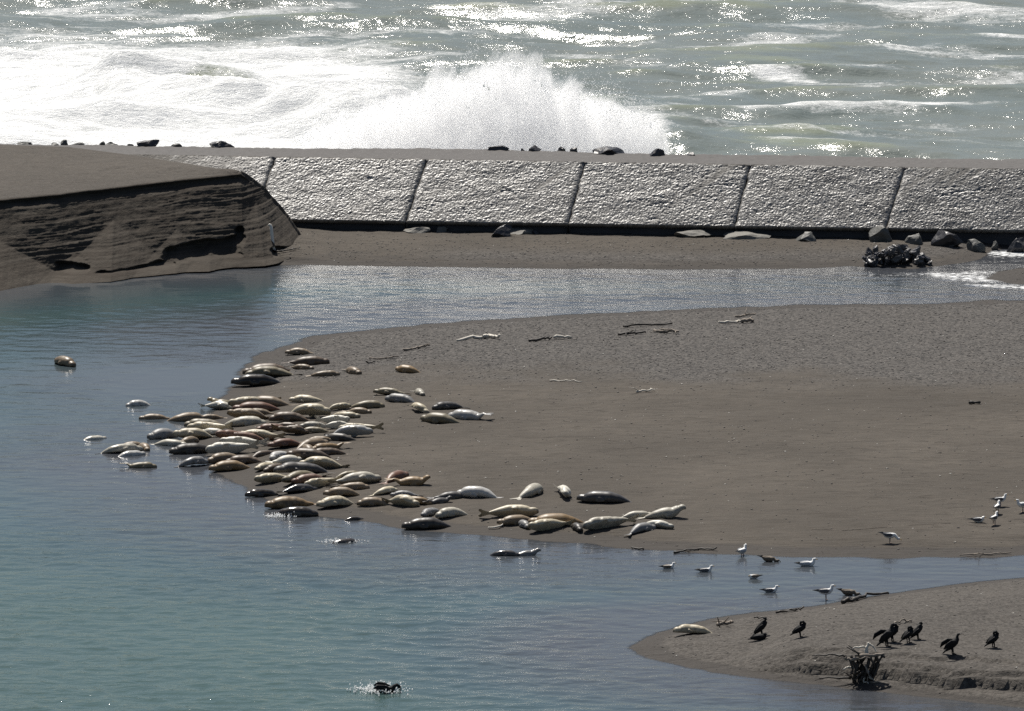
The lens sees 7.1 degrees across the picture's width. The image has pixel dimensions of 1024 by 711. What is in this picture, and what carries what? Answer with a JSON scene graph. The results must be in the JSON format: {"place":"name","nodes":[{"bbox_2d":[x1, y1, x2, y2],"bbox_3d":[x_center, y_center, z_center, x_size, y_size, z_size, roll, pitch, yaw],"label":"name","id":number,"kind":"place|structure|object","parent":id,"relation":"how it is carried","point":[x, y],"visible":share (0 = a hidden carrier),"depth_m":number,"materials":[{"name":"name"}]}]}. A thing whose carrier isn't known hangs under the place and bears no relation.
{"place":"outdoors","nodes":[
{"label":"outdoors","id":0,"kind":"place"},
{"bbox_2d":[0,145,300,290],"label":"sand bank","id":1,"kind":"structure","parent":0,"point":[70,215],"depth_m":324.27,"materials":[{"name":"sand"}]},
{"bbox_2d":[0,249,1023,710],"bbox_3d":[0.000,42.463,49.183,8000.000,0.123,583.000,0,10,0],"label":"river","id":2,"kind":"structure","parent":0,"point":[168,583],"depth_m":263.07,"materials":[{"name":"liquid"}]},
{"bbox_2d":[54,356,75,366],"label":"seal","id":3,"kind":"object","parent":2,"relation":"on","point":[65,361],"visible":1,"depth_m":300.59,"materials":[{"name":"fur"}]},
{"bbox_2d":[99,443,142,453],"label":"seal","id":4,"kind":"object","parent":2,"relation":"on","point":[117,448],"visible":1,"depth_m":282.85,"materials":[{"name":"fur"}]},
{"bbox_2d":[119,462,156,467],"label":"seal","id":5,"kind":"object","parent":2,"relation":"on","point":[143,465],"visible":1,"depth_m":280.06,"materials":[{"name":"fur"}]},
{"bbox_2d":[147,428,175,438],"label":"seal","id":6,"kind":"object","parent":2,"relation":"on","point":[162,433],"visible":1,"depth_m":285.64,"materials":[{"name":"fur"}]},
{"bbox_2d":[151,439,185,445],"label":"seal","id":7,"kind":"object","parent":2,"relation":"on","point":[169,442],"visible":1,"depth_m":284.25,"materials":[{"name":"fur"}]},
{"bbox_2d":[169,443,206,453],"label":"seal","id":8,"kind":"object","parent":2,"relation":"on","point":[190,448],"visible":1,"depth_m":282.70,"materials":[{"name":"fur"}]},
{"bbox_2d":[207,452,234,462],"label":"seal","id":9,"kind":"object","parent":2,"relation":"on","point":[218,457],"visible":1,"depth_m":280.86,"materials":[{"name":"fur"}]},
{"bbox_2d":[208,460,250,470],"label":"seal","id":10,"kind":"object","parent":2,"relation":"on","point":[228,465],"visible":1,"depth_m":279.30,"materials":[{"name":"fur"}]},
{"bbox_2d":[245,489,278,496],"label":"seal","id":11,"kind":"object","parent":2,"relation":"on","point":[258,492],"visible":1,"depth_m":274.69,"materials":[{"name":"fur"}]},
{"bbox_2d":[254,473,285,482],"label":"seal","id":12,"kind":"object","parent":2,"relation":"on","point":[268,477],"visible":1,"depth_m":276.86,"materials":[{"name":"fur"}]},
{"bbox_2d":[264,506,318,516],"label":"seal","id":13,"kind":"object","parent":2,"relation":"on","point":[300,511],"visible":1,"depth_m":271.17,"materials":[{"name":"fur"}]},
{"bbox_2d":[276,484,317,492],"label":"seal","id":14,"kind":"object","parent":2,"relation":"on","point":[299,488],"visible":1,"depth_m":275.01,"materials":[{"name":"fur"}]},
{"bbox_2d":[346,679,412,695],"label":"water splash","id":15,"kind":"object","parent":2,"relation":"on","point":[367,688],"visible":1,"depth_m":243.45,"materials":[{"name":"white"}]},
{"bbox_2d":[374,682,400,692],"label":"cormorant","id":16,"kind":"object","parent":2,"relation":"on","point":[383,686],"visible":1,"depth_m":243.37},
{"bbox_2d":[490,550,519,555],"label":"seal","id":17,"kind":"object","parent":2,"relation":"on","point":[505,553],"visible":1,"depth_m":264.40,"materials":[{"name":"fur"}]},
{"bbox_2d":[0,0,1023,159],"bbox_3d":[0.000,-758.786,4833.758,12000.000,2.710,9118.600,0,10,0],"label":"ocean","id":18,"kind":"structure","parent":0,"point":[932,79],"depth_m":379.47,"materials":[{"name":"liquid"}]},
{"bbox_2d":[280,31,686,154],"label":"wave splash","id":19,"kind":"object","parent":18,"relation":"on","point":[544,88],"visible":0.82,"depth_m":343.38,"materials":[{"name":"white"}]},
{"bbox_2d":[197,226,1023,707],"bbox_3d":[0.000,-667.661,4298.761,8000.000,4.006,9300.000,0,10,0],"label":"ground","id":20,"kind":"structure","parent":0,"point":[781,490],"depth_m":284.12,"materials":[{"name":"sand"}]},
{"bbox_2d":[167,412,203,421],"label":"seal","id":21,"kind":"object","parent":20,"relation":"on","point":[187,416],"visible":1,"depth_m":289.13,"materials":[{"name":"fur"}]},
{"bbox_2d":[173,428,212,437],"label":"seal","id":22,"kind":"object","parent":20,"relation":"on","point":[187,432],"visible":1,"depth_m":285.45,"materials":[{"name":"fur"}]},
{"bbox_2d":[177,456,208,466],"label":"seal","id":23,"kind":"object","parent":20,"relation":"on","point":[194,460],"visible":1,"depth_m":280.31,"materials":[{"name":"fur"}]},
{"bbox_2d":[187,421,233,429],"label":"seal","id":24,"kind":"object","parent":20,"relation":"on","point":[201,425],"visible":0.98,"depth_m":286.62,"materials":[{"name":"fur"}]},
{"bbox_2d":[198,401,231,408],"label":"seal","id":25,"kind":"object","parent":20,"relation":"on","point":[219,405],"visible":0.96,"depth_m":291.42,"materials":[{"name":"fur"}]},
{"bbox_2d":[205,440,258,453],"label":"seal","id":26,"kind":"object","parent":20,"relation":"on","point":[220,447],"visible":1,"depth_m":282.30,"materials":[{"name":"fur"}]},
{"bbox_2d":[219,436,268,445],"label":"seal","id":27,"kind":"object","parent":20,"relation":"on","point":[239,439],"visible":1,"depth_m":283.21,"materials":[{"name":"fur"}]},
{"bbox_2d":[226,455,262,462],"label":"seal","id":28,"kind":"object","parent":20,"relation":"on","point":[245,458],"visible":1,"depth_m":280.42,"materials":[{"name":"fur"}]},
{"bbox_2d":[215,430,274,440],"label":"seal","id":29,"kind":"object","parent":20,"relation":"on","point":[223,433],"visible":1,"depth_m":283.93,"materials":[{"name":"fur"}]},
{"bbox_2d":[223,416,266,425],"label":"seal","id":30,"kind":"object","parent":20,"relation":"on","point":[245,420],"visible":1,"depth_m":287.45,"materials":[{"name":"fur"}]},
{"bbox_2d":[227,408,269,418],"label":"seal","id":31,"kind":"object","parent":20,"relation":"on","point":[237,412],"visible":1,"depth_m":288.21,"materials":[{"name":"fur"}]},
{"bbox_2d":[228,396,280,406],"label":"seal","id":32,"kind":"object","parent":20,"relation":"on","point":[236,401],"visible":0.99,"depth_m":290.85,"materials":[{"name":"fur"}]},
{"bbox_2d":[231,374,280,384],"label":"seal","id":33,"kind":"object","parent":20,"relation":"on","point":[254,379],"visible":1,"depth_m":295.98,"materials":[{"name":"fur"}]},
{"bbox_2d":[232,402,280,410],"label":"seal","id":34,"kind":"object","parent":20,"relation":"on","point":[266,406],"visible":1,"depth_m":289.98,"materials":[{"name":"fur"}]},
{"bbox_2d":[242,429,285,438],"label":"seal","id":35,"kind":"object","parent":20,"relation":"on","point":[264,434],"visible":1,"depth_m":284.21,"materials":[{"name":"fur"}]},
{"bbox_2d":[242,363,289,373],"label":"seal","id":36,"kind":"object","parent":20,"relation":"on","point":[245,370],"visible":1,"depth_m":298.24,"materials":[{"name":"fur"}]},
{"bbox_2d":[245,366,302,376],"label":"seal","id":37,"kind":"object","parent":20,"relation":"on","point":[271,371],"visible":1,"depth_m":297.60,"materials":[{"name":"fur"}]},
{"bbox_2d":[258,396,298,405],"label":"seal","id":38,"kind":"object","parent":20,"relation":"on","point":[273,401],"visible":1,"depth_m":290.93,"materials":[{"name":"fur"}]},
{"bbox_2d":[267,438,299,446],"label":"seal","id":39,"kind":"object","parent":20,"relation":"on","point":[283,442],"visible":1,"depth_m":282.51,"materials":[{"name":"fur"}]},
{"bbox_2d":[265,455,301,463],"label":"seal","id":40,"kind":"object","parent":20,"relation":"on","point":[286,458],"visible":1,"depth_m":279.77,"materials":[{"name":"fur"}]},
{"bbox_2d":[268,411,308,421],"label":"seal","id":41,"kind":"object","parent":20,"relation":"on","point":[286,416],"visible":1,"depth_m":287.49,"materials":[{"name":"fur"}]},
{"bbox_2d":[271,424,308,433],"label":"seal","id":42,"kind":"object","parent":20,"relation":"on","point":[295,429],"visible":1,"depth_m":284.87,"materials":[{"name":"fur"}]},
{"bbox_2d":[264,496,315,508],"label":"seal","id":43,"kind":"object","parent":20,"relation":"on","point":[283,502],"visible":1,"depth_m":272.60,"materials":[{"name":"fur"}]},
{"bbox_2d":[285,348,312,354],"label":"seal","id":44,"kind":"object","parent":20,"relation":"on","point":[304,351],"visible":1,"depth_m":302.41,"materials":[{"name":"fur"}]},
{"bbox_2d":[273,462,331,472],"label":"seal","id":45,"kind":"object","parent":20,"relation":"on","point":[288,467],"visible":1,"depth_m":277.67,"materials":[{"name":"fur"}]},
{"bbox_2d":[280,356,329,364],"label":"seal","id":46,"kind":"object","parent":20,"relation":"on","point":[311,360],"visible":1,"depth_m":299.71,"materials":[{"name":"fur"}]},
{"bbox_2d":[289,395,322,402],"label":"seal","id":47,"kind":"object","parent":20,"relation":"on","point":[303,398],"visible":1,"depth_m":291.53,"materials":[{"name":"fur"}]},
{"bbox_2d":[281,470,330,482],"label":"seal","id":48,"kind":"object","parent":20,"relation":"on","point":[288,478],"visible":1,"depth_m":276.26,"materials":[{"name":"fur"}]},
{"bbox_2d":[291,473,323,482],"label":"seal","id":49,"kind":"object","parent":20,"relation":"on","point":[302,478],"visible":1,"depth_m":276.06,"materials":[{"name":"fur"}]},
{"bbox_2d":[286,448,331,458],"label":"seal","id":50,"kind":"object","parent":20,"relation":"on","point":[304,452],"visible":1,"depth_m":280.17,"materials":[{"name":"fur"}]},
{"bbox_2d":[289,438,328,450],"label":"seal","id":51,"kind":"object","parent":20,"relation":"on","point":[313,441],"visible":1,"depth_m":282.07,"materials":[{"name":"fur"}]},
{"bbox_2d":[291,403,330,416],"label":"seal","id":52,"kind":"object","parent":20,"relation":"on","point":[312,409],"visible":1,"depth_m":288.10,"materials":[{"name":"fur"}]},
{"bbox_2d":[305,370,339,376],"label":"seal","id":53,"kind":"object","parent":20,"relation":"on","point":[327,373],"visible":1,"depth_m":296.95,"materials":[{"name":"fur"}]},
{"bbox_2d":[304,474,342,486],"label":"seal","id":54,"kind":"object","parent":20,"relation":"on","point":[316,482],"visible":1,"depth_m":275.56,"materials":[{"name":"fur"}]},
{"bbox_2d":[299,456,349,467],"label":"seal","id":55,"kind":"object","parent":20,"relation":"on","point":[322,461],"visible":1,"depth_m":278.66,"materials":[{"name":"fur"}]},
{"bbox_2d":[317,448,345,454],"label":"seal","id":56,"kind":"object","parent":20,"relation":"on","point":[330,451],"visible":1,"depth_m":280.80,"materials":[{"name":"fur"}]},
{"bbox_2d":[315,415,349,422],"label":"seal","id":57,"kind":"object","parent":20,"relation":"on","point":[330,418],"visible":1,"depth_m":286.75,"materials":[{"name":"fur"}]},
{"bbox_2d":[313,442,351,448],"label":"seal","id":58,"kind":"object","parent":20,"relation":"on","point":[328,445],"visible":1,"depth_m":281.74,"materials":[{"name":"fur"}]},
{"bbox_2d":[316,495,353,506],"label":"seal","id":59,"kind":"object","parent":20,"relation":"on","point":[337,500],"visible":1,"depth_m":272.29,"materials":[{"name":"fur"}]},
{"bbox_2d":[324,433,355,440],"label":"seal","id":60,"kind":"object","parent":20,"relation":"on","point":[339,437],"visible":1,"depth_m":283.44,"materials":[{"name":"fur"}]},
{"bbox_2d":[323,487,359,495],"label":"seal","id":61,"kind":"object","parent":20,"relation":"on","point":[334,491],"visible":1,"depth_m":273.55,"materials":[{"name":"fur"}]},
{"bbox_2d":[324,425,372,436],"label":"seal","id":62,"kind":"object","parent":20,"relation":"on","point":[354,430],"visible":1,"depth_m":283.95,"materials":[{"name":"fur"}]},
{"bbox_2d":[329,482,369,489],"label":"seal","id":63,"kind":"object","parent":20,"relation":"on","point":[356,485],"visible":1,"depth_m":274.73,"materials":[{"name":"fur"}]},
{"bbox_2d":[325,471,381,484],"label":"seal","id":64,"kind":"object","parent":20,"relation":"on","point":[365,477],"visible":1,"depth_m":275.48,"materials":[{"name":"fur"}]},
{"bbox_2d":[350,400,384,407],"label":"seal","id":65,"kind":"object","parent":20,"relation":"on","point":[370,404],"visible":1,"depth_m":289.80,"materials":[{"name":"fur"}]},
{"bbox_2d":[357,497,388,505],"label":"seal","id":66,"kind":"object","parent":20,"relation":"on","point":[369,501],"visible":1,"depth_m":272.30,"materials":[{"name":"fur"}]},
{"bbox_2d":[373,387,409,394],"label":"seal","id":67,"kind":"object","parent":20,"relation":"on","point":[386,390],"visible":1,"depth_m":292.30,"materials":[{"name":"fur"}]},
{"bbox_2d":[379,470,408,483],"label":"seal","id":68,"kind":"object","parent":20,"relation":"on","point":[399,474],"visible":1,"depth_m":276.06,"materials":[{"name":"fur"}]},
{"bbox_2d":[385,393,414,402],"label":"seal","id":69,"kind":"object","parent":20,"relation":"on","point":[395,397],"visible":1,"depth_m":290.74,"materials":[{"name":"fur"}]},
{"bbox_2d":[381,494,419,506],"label":"seal","id":70,"kind":"object","parent":20,"relation":"on","point":[405,500],"visible":1,"depth_m":271.89,"materials":[{"name":"fur"}]},
{"bbox_2d":[384,475,430,485],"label":"seal","id":71,"kind":"object","parent":20,"relation":"on","point":[413,480],"visible":1,"depth_m":275.02,"materials":[{"name":"fur"}]},
{"bbox_2d":[395,365,419,372],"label":"seal","id":72,"kind":"object","parent":20,"relation":"on","point":[406,369],"visible":1,"depth_m":296.89,"materials":[{"name":"fur"}]},
{"bbox_2d":[403,227,429,232],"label":"boulder","id":73,"kind":"object","parent":20,"relation":"on","point":[419,230],"visible":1,"depth_m":330.60,"materials":[{"name":"stone"}]},
{"bbox_2d":[401,517,450,528],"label":"seal","id":74,"kind":"object","parent":20,"relation":"on","point":[424,522],"visible":1,"depth_m":268.87,"materials":[{"name":"fur"}]},
{"bbox_2d":[420,412,460,422],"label":"seal","id":75,"kind":"object","parent":20,"relation":"on","point":[435,417],"visible":1,"depth_m":286.33,"materials":[{"name":"fur"}]},
{"bbox_2d":[426,491,464,499],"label":"seal","id":76,"kind":"object","parent":20,"relation":"on","point":[456,495],"visible":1,"depth_m":272.79,"materials":[{"name":"fur"}]},
{"bbox_2d":[432,401,467,409],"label":"seal","id":77,"kind":"object","parent":20,"relation":"on","point":[444,405],"visible":1,"depth_m":289.03,"materials":[{"name":"fur"}]},
{"bbox_2d":[435,507,467,517],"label":"seal","id":78,"kind":"object","parent":20,"relation":"on","point":[448,512],"visible":1,"depth_m":270.14,"materials":[{"name":"fur"}]},
{"bbox_2d":[448,409,493,419],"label":"seal","id":79,"kind":"object","parent":20,"relation":"on","point":[463,414],"visible":1,"depth_m":286.97,"materials":[{"name":"fur"}]},
{"bbox_2d":[456,486,501,497],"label":"seal","id":80,"kind":"object","parent":20,"relation":"on","point":[473,491],"visible":1,"depth_m":272.84,"materials":[{"name":"fur"}]},
{"bbox_2d":[491,224,511,236],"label":"boulder","id":81,"kind":"object","parent":20,"relation":"on","point":[503,230],"visible":1,"depth_m":329.55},
{"bbox_2d":[478,504,538,516],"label":"seal","id":82,"kind":"object","parent":20,"relation":"on","point":[508,510],"visible":1,"depth_m":269.85,"materials":[{"name":"fur"}]},
{"bbox_2d":[0,144,1023,245],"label":"jetty","id":83,"kind":"object","parent":20,"relation":"on","point":[485,190],"visible":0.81,"depth_m":331.10,"materials":[{"name":"concrete"}]},
{"bbox_2d":[592,146,623,154],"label":"rock","id":84,"kind":"object","parent":83,"relation":"on","point":[606,150],"visible":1,"depth_m":334.39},
{"bbox_2d":[497,515,529,524],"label":"seal","id":85,"kind":"object","parent":20,"relation":"on","point":[511,520],"visible":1,"depth_m":268.94,"materials":[{"name":"fur"}]},
{"bbox_2d":[510,227,532,234],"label":"boulder","id":86,"kind":"object","parent":20,"relation":"on","point":[520,231],"visible":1,"depth_m":330.41,"materials":[{"name":"stone"}]},
{"bbox_2d":[511,483,542,499],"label":"seal","id":87,"kind":"object","parent":20,"relation":"on","point":[532,489],"visible":1,"depth_m":272.97,"materials":[{"name":"fur"}]},
{"bbox_2d":[528,519,575,530],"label":"seal","id":88,"kind":"object","parent":20,"relation":"on","point":[542,524],"visible":1,"depth_m":268.16,"materials":[{"name":"fur"}]},
{"bbox_2d":[528,513,582,523],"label":"seal","id":89,"kind":"object","parent":20,"relation":"on","point":[562,517],"visible":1,"depth_m":268.60,"materials":[{"name":"fur"}]},
{"bbox_2d":[576,491,630,501],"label":"seal","id":90,"kind":"object","parent":20,"relation":"on","point":[599,496],"visible":1,"depth_m":271.74,"materials":[{"name":"fur"}]},
{"bbox_2d":[582,514,638,529],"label":"seal","id":91,"kind":"object","parent":20,"relation":"on","point":[593,523],"visible":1,"depth_m":268.06,"materials":[{"name":"fur"}]},
{"bbox_2d":[215,227,1023,687],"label":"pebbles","id":92,"kind":"object","parent":20,"relation":"on","point":[689,345],"visible":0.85,"depth_m":303.78,"materials":[{"name":"stone"}]},
{"bbox_2d":[626,522,656,534],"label":"seal","id":93,"kind":"object","parent":20,"relation":"on","point":[640,527],"visible":1,"depth_m":267.46,"materials":[{"name":"fur"}]},
{"bbox_2d":[281,239,1022,667],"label":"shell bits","id":94,"kind":"object","parent":20,"relation":"on","point":[713,443],"visible":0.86,"depth_m":287.22,"materials":[{"name":"white"}]},
{"bbox_2d":[633,520,673,528],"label":"seal","id":95,"kind":"object","parent":20,"relation":"on","point":[661,524],"visible":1,"depth_m":267.85,"materials":[{"name":"fur"}]},
{"bbox_2d":[636,504,685,518],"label":"seal","id":96,"kind":"object","parent":20,"relation":"on","point":[669,512],"visible":1,"depth_m":269.33,"materials":[{"name":"fur"}]},
{"bbox_2d":[309,252,1022,669],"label":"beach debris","id":97,"kind":"object","parent":20,"relation":"on","point":[821,470],"visible":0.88,"depth_m":269.94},
{"bbox_2d":[673,624,711,632],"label":"seal","id":98,"kind":"object","parent":20,"relation":"on","point":[687,628],"visible":1,"depth_m":250.84,"materials":[{"name":"fur"}]},
{"bbox_2d":[674,230,711,236],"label":"boulder","id":99,"kind":"object","parent":20,"relation":"on","point":[694,233],"visible":1,"depth_m":329.41,"materials":[{"name":"stone"}]},
{"bbox_2d":[723,231,769,239],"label":"boulder","id":100,"kind":"object","parent":20,"relation":"on","point":[732,235],"visible":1,"depth_m":329.21,"materials":[{"name":"stone"}]},
{"bbox_2d":[795,232,815,241],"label":"boulder","id":101,"kind":"object","parent":20,"relation":"on","point":[808,236],"visible":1,"depth_m":328.55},
{"bbox_2d":[812,642,884,684],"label":"root stump","id":102,"kind":"object","parent":20,"relation":"on","point":[861,672],"visible":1,"depth_m":244.12,"materials":[{"name":"brown wood"}]},
{"bbox_2d":[869,225,891,241],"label":"boulder","id":103,"kind":"object","parent":20,"relation":"on","point":[880,233],"visible":1,"depth_m":328.54,"materials":[{"name":"stone"}]},
{"bbox_2d":[873,623,895,646],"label":"cormorant","id":104,"kind":"object","parent":20,"relation":"on","point":[886,635],"visible":1,"depth_m":245.83,"materials":[{"name":"black"}]},
{"bbox_2d":[862,244,931,266],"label":"rock outcrop","id":105,"kind":"object","parent":20,"relation":"on","point":[899,253],"visible":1,"depth_m":323.96,"materials":[{"name":"stone"}]},
{"bbox_2d":[905,233,922,244],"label":"boulder","id":106,"kind":"object","parent":20,"relation":"on","point":[916,239],"visible":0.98,"depth_m":328.06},
{"bbox_2d":[931,229,962,246],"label":"boulder","id":107,"kind":"object","parent":20,"relation":"on","point":[942,237],"visible":1,"depth_m":327.62,"materials":[{"name":"stone"}]},
{"bbox_2d":[940,633,960,654],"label":"cormorant","id":108,"kind":"object","parent":20,"relation":"on","point":[949,644],"visible":1,"depth_m":244.60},
{"bbox_2d":[966,239,985,251],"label":"boulder","id":109,"kind":"object","parent":20,"relation":"on","point":[974,245],"visible":1,"depth_m":327.29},
{"bbox_2d":[1007,237,1023,251],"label":"boulder","id":110,"kind":"object","parent":20,"relation":"on","point":[1017,245],"visible":1,"depth_m":327.44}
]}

